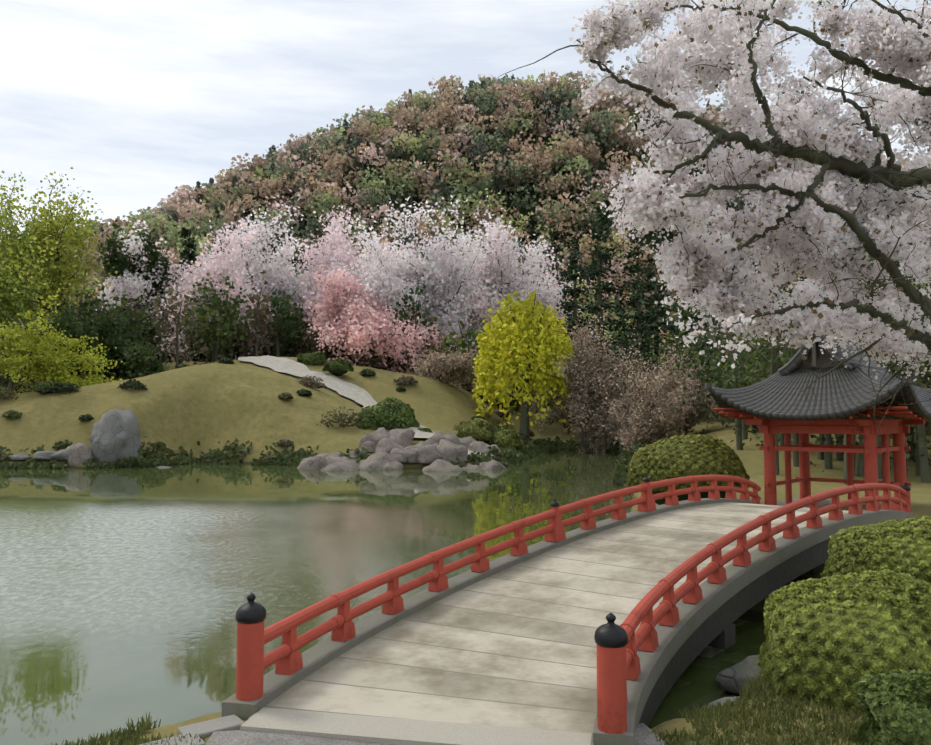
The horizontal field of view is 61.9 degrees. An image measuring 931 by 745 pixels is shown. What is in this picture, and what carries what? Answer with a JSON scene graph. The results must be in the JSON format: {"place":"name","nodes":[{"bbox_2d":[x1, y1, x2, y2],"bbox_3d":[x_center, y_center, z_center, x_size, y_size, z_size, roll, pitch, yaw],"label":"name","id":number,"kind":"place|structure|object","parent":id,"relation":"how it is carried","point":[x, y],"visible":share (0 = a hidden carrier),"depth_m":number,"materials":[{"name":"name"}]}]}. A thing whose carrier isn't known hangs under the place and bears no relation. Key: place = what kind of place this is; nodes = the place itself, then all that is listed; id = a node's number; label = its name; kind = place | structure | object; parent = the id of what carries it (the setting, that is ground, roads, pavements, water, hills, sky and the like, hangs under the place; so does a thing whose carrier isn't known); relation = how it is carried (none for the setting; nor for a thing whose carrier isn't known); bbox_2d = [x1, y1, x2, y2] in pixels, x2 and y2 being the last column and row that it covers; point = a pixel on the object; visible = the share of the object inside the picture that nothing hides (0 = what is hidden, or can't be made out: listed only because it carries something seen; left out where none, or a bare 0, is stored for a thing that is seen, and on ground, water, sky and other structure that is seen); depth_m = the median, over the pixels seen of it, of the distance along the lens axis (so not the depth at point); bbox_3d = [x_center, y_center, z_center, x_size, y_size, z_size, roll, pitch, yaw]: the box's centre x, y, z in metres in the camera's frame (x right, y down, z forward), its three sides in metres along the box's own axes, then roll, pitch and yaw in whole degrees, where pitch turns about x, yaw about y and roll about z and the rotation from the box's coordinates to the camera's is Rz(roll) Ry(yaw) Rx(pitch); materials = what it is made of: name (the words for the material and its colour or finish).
{"place":"outdoors","nodes":[
{"label":"outdoors","id":0,"kind":"place"},
{"bbox_2d":[0,449,812,744],"bbox_3d":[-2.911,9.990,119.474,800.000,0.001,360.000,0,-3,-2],"label":"pond water","id":1,"kind":"structure","parent":0,"point":[125,592],"depth_m":16.81,"materials":[{"name":"green liquid"}]},
{"bbox_2d":[321,455,350,468],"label":"shore rock","id":2,"kind":"object","parent":1,"relation":"in","point":[331,459],"visible":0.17,"depth_m":46.78,"materials":[{"name":"grey stone"}]},
{"bbox_2d":[699,696,739,716],"bbox_3d":[2.660,3.370,7.661,0.747,0.341,0.574,2,-4,-29],"label":"channel rock","id":3,"kind":"object","parent":1,"relation":"on","point":[722,699],"visible":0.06,"depth_m":7.68,"materials":[{"name":"grey stone"}]},
{"bbox_2d":[715,655,760,694],"bbox_3d":[3.349,3.436,8.795,0.831,0.385,0.784,3,-5,-44],"label":"channel rock","id":4,"kind":"object","parent":1,"relation":"on","point":[732,679],"visible":0.33,"depth_m":8.68,"materials":[{"name":"grey stone"}]},
{"bbox_2d":[0,110,930,744],"bbox_3d":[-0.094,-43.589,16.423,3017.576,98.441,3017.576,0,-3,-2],"label":"terrain","id":5,"kind":"structure","parent":0,"point":[204,404],"depth_m":55.32,"materials":[{"name":"green plant"}]},
{"bbox_2d":[8,453,30,459],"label":"shore rock","id":6,"kind":"object","parent":5,"relation":"on","point":[22,456],"visible":0.85,"depth_m":47.57,"materials":[{"name":"grey stone"}]},
{"bbox_2d":[0,187,49,359],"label":"broadleaf tree","id":7,"kind":"object","parent":5,"relation":"on","point":[6,297],"depth_m":72.15,"materials":[{"name":"green plant"}]},
{"bbox_2d":[33,451,55,459],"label":"shore rock","id":8,"kind":"object","parent":5,"relation":"on","point":[41,455],"visible":0.65,"depth_m":47.37,"materials":[{"name":"grey stone"}]},
{"bbox_2d":[0,175,95,352],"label":"broadleaf tree","id":9,"kind":"object","parent":5,"relation":"on","point":[26,221],"depth_m":95.04,"materials":[{"name":"green plant"}]},
{"bbox_2d":[0,167,117,324],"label":"broadleaf tree","id":10,"kind":"object","parent":5,"relation":"on","point":[56,225],"depth_m":75.89,"materials":[{"name":"green plant"}]},
{"bbox_2d":[0,290,124,392],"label":"tiered maple tree","id":11,"kind":"object","parent":5,"relation":"on","point":[18,341],"depth_m":57.37,"materials":[{"name":"green plant"}]},
{"bbox_2d":[49,449,76,459],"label":"shore rock","id":12,"kind":"object","parent":5,"relation":"on","point":[62,454],"visible":0.46,"depth_m":47.35,"materials":[{"name":"grey stone"}]},
{"bbox_2d":[25,306,106,377],"bbox_3d":[-34.630,-1.018,65.892,9.982,8.436,6.186,-3,-4,43],"label":"bush","id":13,"kind":"object","parent":5,"relation":"on","point":[72,328],"depth_m":63.90,"materials":[{"name":"green plant"}]},
{"bbox_2d":[65,442,94,466],"bbox_3d":[-23.809,5.154,48.228,1.908,1.611,1.928,0,-3,-2],"label":"boulder","id":14,"kind":"object","parent":5,"relation":"on","point":[83,452],"visible":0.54,"depth_m":47.57,"materials":[{"name":"grey stone"}]},
{"bbox_2d":[46,302,171,382],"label":"bush","id":15,"kind":"object","parent":5,"relation":"on","point":[132,357],"depth_m":67.99,"materials":[{"name":"green plant"}]},
{"bbox_2d":[89,407,141,463],"bbox_3d":[-22.063,4.029,49.036,3.011,3.753,2.912,0,-3,-2],"label":"boulder","id":16,"kind":"object","parent":5,"relation":"on","point":[115,435],"visible":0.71,"depth_m":48.27,"materials":[{"name":"grey stone"}]},
{"bbox_2d":[94,220,180,319],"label":"broadleaf tree","id":17,"kind":"object","parent":5,"relation":"on","point":[120,265],"depth_m":93.28,"materials":[{"name":"green plant"}]},
{"bbox_2d":[95,220,194,361],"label":"cherry tree","id":18,"kind":"object","parent":5,"relation":"on","point":[132,286],"depth_m":92.07,"materials":[{"name":"white plant"}]},
{"bbox_2d":[176,227,197,358],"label":"conifer tree","id":19,"kind":"object","parent":5,"relation":"on","point":[190,242],"depth_m":118.00,"materials":[{"name":"green plant"}]},
{"bbox_2d":[139,714,243,744],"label":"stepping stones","id":20,"kind":"object","parent":5,"relation":"on","point":[207,728],"visible":0.65,"depth_m":6.46,"materials":[{"name":"grey stone"}]},
{"bbox_2d":[134,211,292,362],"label":"cherry tree","id":21,"kind":"object","parent":5,"relation":"on","point":[199,274],"depth_m":90.04,"materials":[{"name":"plant"}]},
{"bbox_2d":[239,208,267,287],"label":"conifer tree","id":22,"kind":"object","parent":5,"relation":"on","point":[249,213],"depth_m":118.21,"materials":[{"name":"green plant"}]},
{"bbox_2d":[198,227,313,358],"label":"cherry tree","id":23,"kind":"object","parent":5,"relation":"on","point":[285,252],"depth_m":108.16,"materials":[{"name":"white plant"}]},
{"bbox_2d":[194,189,365,365],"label":"cherry tree","id":24,"kind":"object","parent":5,"relation":"on","point":[287,286],"depth_m":101.58,"materials":[{"name":"plant"}]},
{"bbox_2d":[0,358,618,450],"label":"shrubs","id":25,"kind":"object","parent":5,"relation":"on","point":[54,387],"visible":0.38,"depth_m":54.74,"materials":[{"name":"green plant"}]},
{"bbox_2d":[297,351,326,364],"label":"shore shrub","id":26,"kind":"object","parent":5,"relation":"on","point":[317,358],"depth_m":73.82,"materials":[{"name":"green plant"}]},
{"bbox_2d":[297,455,327,468],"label":"shore rock","id":27,"kind":"object","parent":5,"relation":"on","point":[317,462],"visible":0.35,"depth_m":46.48,"materials":[{"name":"grey stone"}]},
{"bbox_2d":[0,436,649,485],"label":"plants","id":28,"kind":"object","parent":5,"relation":"on","point":[511,456],"depth_m":50.25,"materials":[{"name":"green plant"}]},
{"bbox_2d":[316,452,340,456],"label":"shore rock","id":29,"kind":"object","parent":5,"relation":"on","point":[327,454],"visible":0.08,"depth_m":48.61,"materials":[{"name":"grey stone"}]},
{"bbox_2d":[322,359,353,374],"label":"shore shrub","id":30,"kind":"object","parent":5,"relation":"on","point":[340,364],"depth_m":71.03,"materials":[{"name":"green plant"}]},
{"bbox_2d":[320,460,359,470],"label":"shore rock","id":31,"kind":"object","parent":5,"relation":"on","point":[345,465],"visible":0.33,"depth_m":45.38,"materials":[{"name":"grey stone"}]},
{"bbox_2d":[337,457,359,468],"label":"shore rock","id":32,"kind":"object","parent":5,"relation":"on","point":[351,460],"visible":0.08,"depth_m":46.75,"materials":[{"name":"grey stone"}]},
{"bbox_2d":[349,449,366,459],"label":"shore rock","id":33,"kind":"object","parent":5,"relation":"on","point":[352,452],"visible":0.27,"depth_m":48.42,"materials":[{"name":"grey stone"}]},
{"bbox_2d":[271,204,452,362],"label":"cherry tree","id":34,"kind":"object","parent":5,"relation":"on","point":[340,254],"depth_m":98.77,"materials":[{"name":"plant"}]},
{"bbox_2d":[236,355,494,458],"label":"path","id":35,"kind":"structure","parent":5,"relation":"on","point":[359,395],"depth_m":69.83,"materials":[{"name":"grey stone"}]},
{"bbox_2d":[360,440,374,452],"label":"shore rock","id":36,"kind":"object","parent":5,"relation":"on","point":[370,445],"visible":0.5,"depth_m":49.90,"materials":[{"name":"grey stone"}]},
{"bbox_2d":[359,427,389,449],"bbox_3d":[-5.675,4.415,50.763,2.333,1.658,1.874,-1,-4,24],"label":"shore rock","id":37,"kind":"object","parent":5,"relation":"on","point":[377,435],"visible":0.31,"depth_m":50.24,"materials":[{"name":"grey stone"}]},
{"bbox_2d":[301,261,456,373],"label":"cherry tree","id":38,"kind":"object","parent":5,"relation":"on","point":[344,306],"depth_m":81.75,"materials":[{"name":"pink plant"}]},
{"bbox_2d":[359,452,400,469],"bbox_3d":[-5.115,5.633,46.560,2.663,1.714,1.846,0,-3,-2],"label":"shore rock","id":39,"kind":"object","parent":5,"relation":"on","point":[378,461],"visible":0.35,"depth_m":46.38,"materials":[{"name":"grey stone"}]},
{"bbox_2d":[310,206,465,363],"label":"cherry tree","id":40,"kind":"object","parent":5,"relation":"on","point":[340,231],"depth_m":112.32,"materials":[{"name":"white plant"}]},
{"bbox_2d":[357,397,419,429],"bbox_3d":[-5.599,3.369,55.473,4.700,3.301,3.654,0,-3,-2],"label":"shore shrub","id":41,"kind":"object","parent":5,"relation":"on","point":[406,413],"depth_m":54.28,"materials":[{"name":"green plant"}]},
{"bbox_2d":[375,438,404,453],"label":"shore rock","id":42,"kind":"object","parent":5,"relation":"on","point":[386,445],"visible":0.33,"depth_m":48.10,"materials":[{"name":"grey stone"}]},
{"bbox_2d":[383,462,403,469],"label":"shore rock","id":43,"kind":"object","parent":5,"relation":"on","point":[393,466],"visible":0.25,"depth_m":46.14,"materials":[{"name":"grey stone"}]},
{"bbox_2d":[390,448,407,462],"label":"shore rock","id":44,"kind":"object","parent":5,"relation":"on","point":[394,452],"visible":0.42,"depth_m":47.05,"materials":[{"name":"grey stone"}]},
{"bbox_2d":[388,428,414,446],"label":"shore rock","id":45,"kind":"object","parent":5,"relation":"on","point":[404,438],"visible":0.48,"depth_m":50.52,"materials":[{"name":"grey stone"}]},
{"bbox_2d":[399,445,417,462],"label":"shore rock","id":46,"kind":"object","parent":5,"relation":"on","point":[408,454],"visible":0.46,"depth_m":47.05,"materials":[{"name":"grey stone"}]},
{"bbox_2d":[334,215,492,373],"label":"cherry tree","id":47,"kind":"object","parent":5,"relation":"on","point":[396,286],"depth_m":94.26,"materials":[{"name":"plant"}]},
{"bbox_2d":[240,707,591,744],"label":"stone slab","id":48,"kind":"structure","parent":5,"relation":"on","point":[387,730],"depth_m":6.36,"materials":[{"name":"grey stone"}]},
{"bbox_2d":[411,441,429,451],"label":"shore rock","id":49,"kind":"object","parent":5,"relation":"on","point":[421,444],"visible":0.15,"depth_m":47.64,"materials":[{"name":"grey stone"}]},
{"bbox_2d":[418,428,432,432],"bbox_3d":[-3.177,4.690,54.517,2.328,1.638,1.826,0,-3,-2],"label":"shore shrub","id":50,"kind":"object","parent":5,"relation":"on","point":[426,430],"visible":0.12,"depth_m":54.45,"materials":[{"name":"green plant"}]},
{"bbox_2d":[416,444,441,463],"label":"shore rock","id":51,"kind":"object","parent":5,"relation":"on","point":[427,454],"visible":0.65,"depth_m":46.89,"materials":[{"name":"grey stone"}]},
{"bbox_2d":[205,723,664,744],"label":"gravel path","id":52,"kind":"structure","parent":5,"relation":"on","point":[642,736],"depth_m":6.26,"materials":[{"name":"grey gravel"}]},
{"bbox_2d":[425,430,458,444],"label":"shore rock","id":53,"kind":"object","parent":5,"relation":"on","point":[437,436],"visible":0.38,"depth_m":50.17,"materials":[{"name":"grey stone"}]},
{"bbox_2d":[405,346,479,384],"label":"bush","id":54,"kind":"object","parent":5,"relation":"on","point":[456,367],"depth_m":75.71,"materials":[{"name":"brown plant"}]},
{"bbox_2d":[422,459,462,471],"bbox_3d":[-1.336,5.830,45.183,2.263,1.553,1.935,2,-4,-34],"label":"shore rock","id":55,"kind":"object","parent":5,"relation":"on","point":[440,465],"visible":0.23,"depth_m":44.95,"materials":[{"name":"grey stone"}]},
{"bbox_2d":[436,439,467,462],"bbox_3d":[-0.980,4.903,48.050,2.274,1.518,1.971,0,-3,-2],"label":"shore rock","id":56,"kind":"object","parent":5,"relation":"on","point":[448,450],"visible":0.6,"depth_m":47.37,"materials":[{"name":"grey stone"}]},
{"bbox_2d":[45,671,867,744],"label":"grass","id":57,"kind":"structure","parent":5,"relation":"on","point":[758,684],"depth_m":6.56,"materials":[{"name":"green plant"}]},
{"bbox_2d":[347,195,578,373],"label":"cherry tree","id":58,"kind":"object","parent":5,"relation":"on","point":[441,289],"depth_m":98.44,"materials":[{"name":"white plant"}]},
{"bbox_2d":[0,278,930,484],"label":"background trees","id":59,"kind":"object","parent":5,"relation":"on","point":[922,470],"visible":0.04,"depth_m":39.48,"materials":[{"name":"brown plant"}]},
{"bbox_2d":[0,256,930,472],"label":"background trees","id":60,"kind":"object","parent":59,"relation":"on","point":[290,347],"visible":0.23,"depth_m":81.38,"materials":[{"name":"green plant"}]},
{"bbox_2d":[458,436,475,447],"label":"shore rock","id":61,"kind":"object","parent":5,"relation":"on","point":[468,440],"visible":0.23,"depth_m":51.59,"materials":[{"name":"grey stone"}]},
{"bbox_2d":[9,70,930,359],"bbox_3d":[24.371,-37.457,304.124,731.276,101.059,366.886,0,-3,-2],"label":"hillside trees","id":62,"kind":"object","parent":5,"relation":"on","point":[369,124],"visible":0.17,"depth_m":187.38,"materials":[{"name":"green plant"}]},
{"bbox_2d":[462,463,480,468],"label":"shore rock","id":63,"kind":"object","parent":5,"relation":"on","point":[469,466],"visible":0.35,"depth_m":46.62,"materials":[{"name":"grey stone"}]},
{"bbox_2d":[456,418,493,443],"bbox_3d":[0.793,4.671,59.619,3.300,2.371,2.514,0,-3,-2],"label":"shore shrub","id":64,"kind":"object","parent":5,"relation":"on","point":[473,429],"depth_m":58.89,"materials":[{"name":"green plant"}]},
{"bbox_2d":[468,441,492,453],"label":"shore rock","id":65,"kind":"object","parent":5,"relation":"on","point":[479,446],"visible":0.42,"depth_m":50.05,"materials":[{"name":"grey stone"}]},
{"bbox_2d":[454,370,515,397],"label":"shrub","id":66,"kind":"object","parent":5,"relation":"on","point":[470,384],"depth_m":83.76,"materials":[{"name":"green plant"}]},
{"bbox_2d":[479,459,504,469],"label":"shore rock","id":67,"kind":"object","parent":5,"relation":"on","point":[492,464],"visible":0.35,"depth_m":46.38,"materials":[{"name":"grey stone"}]},
{"bbox_2d":[479,394,514,408],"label":"shore shrub","id":68,"kind":"object","parent":5,"relation":"on","point":[510,404],"depth_m":83.42,"materials":[{"name":"green plant"}]},
{"bbox_2d":[448,195,555,351],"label":"cherry tree","id":69,"kind":"object","parent":5,"relation":"on","point":[490,262],"depth_m":103.72,"materials":[{"name":"white plant"}]},
{"bbox_2d":[488,429,522,448],"bbox_3d":[2.900,5.316,59.584,3.088,2.022,2.535,0,-3,-2],"label":"shore shrub","id":70,"kind":"object","parent":5,"relation":"on","point":[502,438],"depth_m":58.91,"materials":[{"name":"green plant"}]},
{"bbox_2d":[472,290,578,440],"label":"yellow willow tree","id":71,"kind":"object","parent":5,"relation":"on","point":[492,355],"depth_m":69.80,"materials":[{"name":"yellow plant"}]},
{"bbox_2d":[455,223,611,355],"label":"cherry tree","id":72,"kind":"object","parent":5,"relation":"on","point":[480,307],"depth_m":102.21,"materials":[{"name":"white plant"}]},
{"bbox_2d":[522,214,549,296],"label":"conifer tree","id":73,"kind":"object","parent":5,"relation":"on","point":[531,221],"depth_m":136.48,"materials":[{"name":"green plant"}]},
{"bbox_2d":[540,227,572,333],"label":"conifer tree","id":74,"kind":"object","parent":5,"relation":"on","point":[553,235],"depth_m":121.14,"materials":[{"name":"green plant"}]},
{"bbox_2d":[525,306,618,451],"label":"bare tree","id":75,"kind":"object","parent":5,"relation":"on","point":[603,443],"depth_m":69.38,"materials":[{"name":"brown plant"}]},
{"bbox_2d":[549,237,597,423],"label":"conifer tree","id":76,"kind":"object","parent":5,"relation":"on","point":[569,309],"depth_m":86.66,"materials":[{"name":"green plant"}]},
{"bbox_2d":[577,209,635,423],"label":"conifer tree","id":77,"kind":"object","parent":5,"relation":"on","point":[604,221],"depth_m":84.67,"materials":[{"name":"plant"}]},
{"bbox_2d":[541,325,701,451],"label":"bare tree","id":78,"kind":"object","parent":5,"relation":"on","point":[637,382],"depth_m":65.96,"materials":[{"name":"brown plant"}]},
{"bbox_2d":[607,229,679,390],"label":"conifer tree","id":79,"kind":"object","parent":5,"relation":"on","point":[632,270],"depth_m":82.56,"materials":[{"name":"green plant"}]},
{"bbox_2d":[602,368,694,450],"bbox_3d":[14.111,3.443,59.382,6.419,7.603,6.281,0,-3,-2],"label":"bare tree","id":80,"kind":"object","parent":5,"relation":"on","point":[667,416],"depth_m":58.56,"materials":[{"name":"brown plant"}]},
{"bbox_2d":[620,238,680,359],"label":"conifer tree","id":81,"kind":"object","parent":5,"relation":"on","point":[651,307],"depth_m":105.80,"materials":[{"name":"green plant"}]},
{"bbox_2d":[643,358,719,434],"bbox_3d":[17.937,2.275,63.971,7.190,7.502,9.491,0,-3,-2],"label":"bare tree","id":82,"kind":"object","parent":5,"relation":"on","point":[691,386],"depth_m":62.68,"materials":[{"name":"plant"}]},
{"bbox_2d":[626,434,749,504],"bbox_3d":[6.119,2.769,21.387,3.352,2.134,2.840,0,-3,-2],"label":"topiary bush","id":83,"kind":"object","parent":5,"relation":"on","point":[713,456],"depth_m":20.57,"materials":[{"name":"green plant"}]},
{"bbox_2d":[656,277,725,421],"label":"conifer tree","id":84,"kind":"object","parent":5,"relation":"on","point":[695,317],"depth_m":78.53,"materials":[{"name":"plant"}]},
{"bbox_2d":[671,304,713,353],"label":"broadleaf tree","id":85,"kind":"object","parent":5,"relation":"on","point":[689,307],"visible":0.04,"depth_m":99.89,"materials":[{"name":"plant"}]},
{"bbox_2d":[688,309,766,422],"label":"conifer tree","id":86,"kind":"object","parent":5,"relation":"on","point":[708,340],"depth_m":72.76,"materials":[{"name":"green plant"}]},
{"bbox_2d":[698,563,824,657],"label":"stone bridge piers","id":87,"kind":"structure","parent":5,"relation":"on","point":[709,651],"depth_m":10.16,"materials":[{"name":"grey stone"}]},
{"bbox_2d":[248,502,847,744],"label":"bridge deck","id":88,"kind":"structure","parent":87,"relation":"on","point":[514,646],"depth_m":8.77,"materials":[{"name":"stone"}]},
{"bbox_2d":[222,498,915,744],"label":"bridge kerbs","id":89,"kind":"structure","parent":87,"relation":"on","point":[693,617],"depth_m":9.57,"materials":[{"name":"stone"}]},
{"bbox_2d":[236,475,910,733],"bbox_3d":[3.570,2.747,12.517,4.139,1.596,15.752,-3,-4,38],"label":"bridge railing","id":90,"kind":"object","parent":89,"relation":"on","point":[617,667],"visible":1,"depth_m":9.76,"materials":[{"name":"red wood"}]},
{"bbox_2d":[235,475,910,647],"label":"post finials","id":91,"kind":"object","parent":90,"relation":"on","point":[610,633],"visible":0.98,"depth_m":6.29,"materials":[{"name":"black metal"}]},
{"bbox_2d":[639,522,881,726],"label":"bridge girders","id":92,"kind":"object","parent":87,"relation":"on","point":[716,629],"visible":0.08,"depth_m":10.06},
{"bbox_2d":[763,281,799,346],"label":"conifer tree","id":93,"kind":"object","parent":5,"relation":"on","point":[790,290],"depth_m":96.28,"materials":[{"name":"plant"}]},
{"bbox_2d":[764,498,880,506],"bbox_3d":[9.733,3.907,20.360,3.450,0.740,3.450,3,-5,-46],"label":"pavilion base","id":94,"kind":"object","parent":5,"relation":"on","point":[820,503],"visible":0.07,"depth_m":21.50,"materials":[{"name":"grey stone"}]},
{"bbox_2d":[712,406,928,509],"bbox_3d":[9.733,2.242,20.456,4.634,2.635,4.634,3,-5,-46],"label":"pavilion frame","id":95,"kind":"object","parent":94,"relation":"on","point":[898,429],"visible":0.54,"depth_m":20.25,"materials":[{"name":"red wood"}]},
{"bbox_2d":[709,334,930,419],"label":"pavilion roof tiles","id":96,"kind":"object","parent":95,"relation":"on","point":[774,396],"visible":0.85,"depth_m":19.36,"materials":[{"name":"grey tile"}]},
{"bbox_2d":[704,331,912,390],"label":"roof ridges","id":97,"kind":"object","parent":96,"relation":"on","point":[785,366],"visible":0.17,"depth_m":19.45,"materials":[{"name":"grey tile"}]},
{"bbox_2d":[800,336,841,367],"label":"pavilion gable","id":98,"kind":"structure","parent":96,"relation":"attached to","point":[816,358],"depth_m":19.72,"materials":[{"name":"brown wood"}]},
{"bbox_2d":[757,569,930,716],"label":"trimmed bush","id":99,"kind":"object","parent":5,"relation":"on","point":[824,642],"depth_m":7.24,"materials":[{"name":"green plant"}]},
{"bbox_2d":[820,516,930,596],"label":"topiary bush","id":100,"kind":"object","parent":5,"relation":"on","point":[848,550],"depth_m":10.16,"materials":[{"name":"green plant"}]},
{"bbox_2d":[852,669,930,744],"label":"shrub","id":101,"kind":"object","parent":5,"relation":"on","point":[906,720],"depth_m":5.13,"materials":[{"name":"green plant"}]},
{"bbox_2d":[0,0,930,238],"label":"sky","id":102,"kind":"structure","parent":0,"point":[143,100],"materials":[{"name":"white"}]},
{"bbox_2d":[494,0,930,446],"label":"cherry tree","id":103,"kind":"object","parent":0,"point":[904,46],"depth_m":9.22,"materials":[{"name":"white plant"}]},
{"bbox_2d":[813,276,883,304],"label":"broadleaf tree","id":104,"kind":"object","parent":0,"point":[863,288],"depth_m":127.79,"materials":[{"name":"plant"}]}
]}

